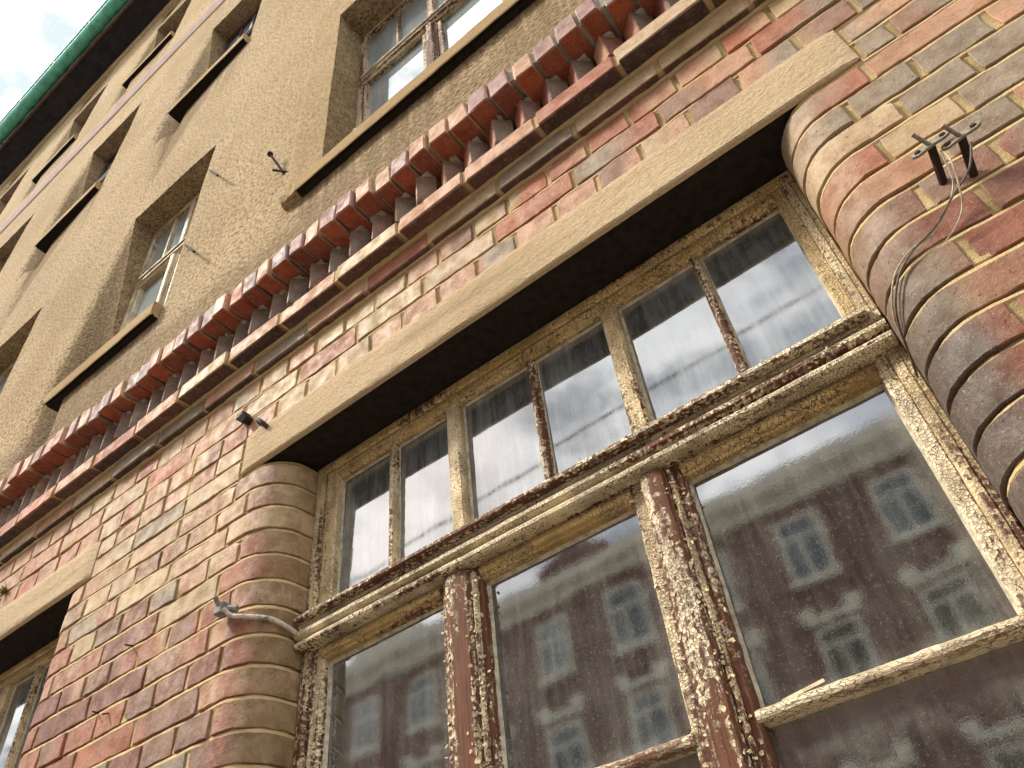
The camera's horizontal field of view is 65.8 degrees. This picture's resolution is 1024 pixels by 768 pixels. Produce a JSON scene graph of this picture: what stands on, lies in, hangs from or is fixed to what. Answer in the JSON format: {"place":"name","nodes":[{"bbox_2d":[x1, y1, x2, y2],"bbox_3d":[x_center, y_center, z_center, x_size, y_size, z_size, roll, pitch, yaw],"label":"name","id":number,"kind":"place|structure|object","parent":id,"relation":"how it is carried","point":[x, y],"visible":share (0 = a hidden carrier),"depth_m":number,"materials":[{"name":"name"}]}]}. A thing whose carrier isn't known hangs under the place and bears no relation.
{"place":"outdoors","nodes":[
{"label":"outdoors","id":0,"kind":"place"},
{"bbox_2d":[0,0,105,120],"label":"sky","id":1,"kind":"structure","parent":0,"point":[33,33],"materials":[{"name":"white"}]},
{"label":"ground","id":2,"kind":"structure","parent":0,"visible":0},
{"bbox_2d":[0,0,1023,767],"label":"old building","id":3,"kind":"structure","parent":2,"relation":"on","point":[552,354],"depth_m":1.89,"materials":[{"name":"brick"}]},
{"bbox_2d":[0,582,7,595],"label":"weed tuft","id":4,"kind":"object","parent":3,"relation":"attached to","point":[3,591],"visible":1,"depth_m":3.05,"materials":[{"name":"plant"}]},
{"bbox_2d":[0,360,16,393],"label":"window","id":5,"kind":"structure","parent":3,"relation":"in","point":[4,376],"depth_m":5.81,"materials":[{"name":"paint"}]},
{"bbox_2d":[0,637,59,767],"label":"window","id":6,"kind":"structure","parent":3,"relation":"in","point":[22,685],"depth_m":2.87,"materials":[{"name":"paint"}]},
{"bbox_2d":[31,134,77,183],"bbox_3d":[-5.520,-2.709,9.666,0.896,0.114,0.194,-32,-49,23],"label":"window","id":7,"kind":"structure","parent":3,"relation":"in","point":[36,178],"depth_m":9.58,"materials":[{"name":"paint"}]},
{"bbox_2d":[34,150,118,253],"bbox_3d":[-3.789,-1.899,7.289,0.916,1.532,0.243,-32,-49,23],"label":"window","id":8,"kind":"structure","parent":3,"relation":"in","point":[45,241],"depth_m":6.76,"materials":[{"name":"red paint"}]},
{"bbox_2d":[43,193,199,411],"bbox_3d":[-2.010,-0.619,4.430,0.906,1.591,0.244,-32,-49,23],"label":"window","id":9,"kind":"structure","parent":3,"relation":"in","point":[153,284],"depth_m":4.53,"materials":[{"name":"paint"}]},
{"bbox_2d":[122,28,177,88],"bbox_3d":[-4.096,-4.096,9.433,0.916,1.482,0.244,-32,-49,23],"label":"window","id":10,"kind":"structure","parent":3,"relation":"in","point":[125,84],"depth_m":8.86,"materials":[{"name":"paint"}]},
{"bbox_2d":[185,244,194,252],"bbox_3d":[-1.572,-0.662,3.855,0.012,0.393,0.296,25,-53,-30],"label":"nail","id":11,"kind":"object","parent":3,"relation":"attached to","point":[190,248],"visible":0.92,"depth_m":3.78,"materials":[{"name":"metal"}]},
{"bbox_2d":[167,7,259,123],"bbox_3d":[-2.320,-2.806,6.569,0.916,1.532,0.244,-32,-49,23],"label":"window","id":12,"kind":"structure","parent":3,"relation":"in","point":[240,37],"depth_m":6.06,"materials":[{"name":"red paint"}]},
{"bbox_2d":[236,411,252,424],"bbox_3d":[-0.843,0.112,2.495,0.058,0.059,0.054,-32,-49,23],"label":"pipe clamp","id":13,"kind":"object","parent":3,"relation":"attached to","point":[243,417],"visible":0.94,"depth_m":2.48,"materials":[{"name":"metal"}]},
{"bbox_2d":[213,596,297,635],"bbox_3d":[-0.624,0.585,1.973,0.247,0.121,0.065,2,-45,-11],"label":"cable stub","id":14,"kind":"object","parent":3,"relation":"attached to","point":[223,609],"visible":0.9,"depth_m":1.96,"materials":[{"name":"plastic"}]},
{"bbox_2d":[255,417,268,428],"bbox_3d":[-0.766,0.121,2.410,0.036,0.061,0.062,29,-55,-32],"label":"cable end","id":15,"kind":"object","parent":3,"relation":"attached to","point":[262,422],"visible":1,"depth_m":2.39,"materials":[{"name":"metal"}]},
{"bbox_2d":[267,151,284,174],"bbox_3d":[-1.084,-1.008,3.662,0.122,0.236,0.029,-1,-44,-7],"label":"nail","id":16,"kind":"object","parent":3,"relation":"attached to","point":[269,153],"visible":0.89,"depth_m":3.69,"materials":[{"name":"metal"}]},
{"bbox_2d":[272,169,287,172],"bbox_3d":[-1.050,-0.972,3.615,0.104,0.078,0.012,-13,-44,5],"label":"nail","id":17,"kind":"object","parent":3,"relation":"attached to","point":[278,170],"visible":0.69,"depth_m":3.62,"materials":[{"name":"metal"}]},
{"bbox_2d":[280,183,301,210],"bbox_3d":[-0.917,-0.785,3.341,0.103,0.099,0.085,-32,-49,23],"label":"mortar lump","id":18,"kind":"object","parent":3,"relation":"attached to","point":[290,197],"visible":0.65,"depth_m":3.30,"materials":[{"name":"beige concrete"}]},
{"bbox_2d":[295,0,535,197],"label":"window","id":19,"kind":"structure","parent":3,"relation":"in","point":[416,45],"depth_m":3.70,"materials":[{"name":"paint"}]},
{"bbox_2d":[293,170,1023,767],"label":"window","id":20,"kind":"structure","parent":3,"relation":"in","point":[713,511],"depth_m":1.50,"materials":[{"name":"paint"}]},
{"bbox_2d":[911,130,949,185],"bbox_3d":[0.693,-0.367,1.309,0.058,0.060,0.094,-12,-44,4],"label":"wire bracket","id":21,"kind":"object","parent":3,"relation":"attached to","point":[932,150],"visible":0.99,"depth_m":1.30,"materials":[{"name":"metal"}]},
{"bbox_2d":[891,150,954,340],"bbox_3d":[0.661,-0.202,1.296,0.064,0.235,0.279,5,-46,-13],"label":"loose wire","id":22,"kind":"object","parent":21,"relation":"hanging from","point":[936,229],"visible":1,"depth_m":1.28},
{"bbox_2d":[941,121,981,177],"bbox_3d":[0.727,-0.372,1.280,0.058,0.060,0.094,-12,-44,4],"label":"wire bracket","id":23,"kind":"object","parent":3,"relation":"attached to","point":[960,139],"visible":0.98,"depth_m":1.27,"materials":[{"name":"metal"}]},
{"bbox_2d":[894,141,972,377],"bbox_3d":[0.670,-0.201,1.276,0.070,0.226,0.313,7,-46,-15],"label":"loose wire","id":24,"kind":"object","parent":23,"relation":"hanging from","point":[915,247],"visible":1,"depth_m":1.28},
{"bbox_2d":[943,151,962,241],"bbox_3d":[0.694,-0.300,1.263,0.016,0.136,0.089,9,-47,-17],"label":"loose wire","id":25,"kind":"object","parent":23,"relation":"hanging from","point":[956,176],"visible":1,"depth_m":1.24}
]}

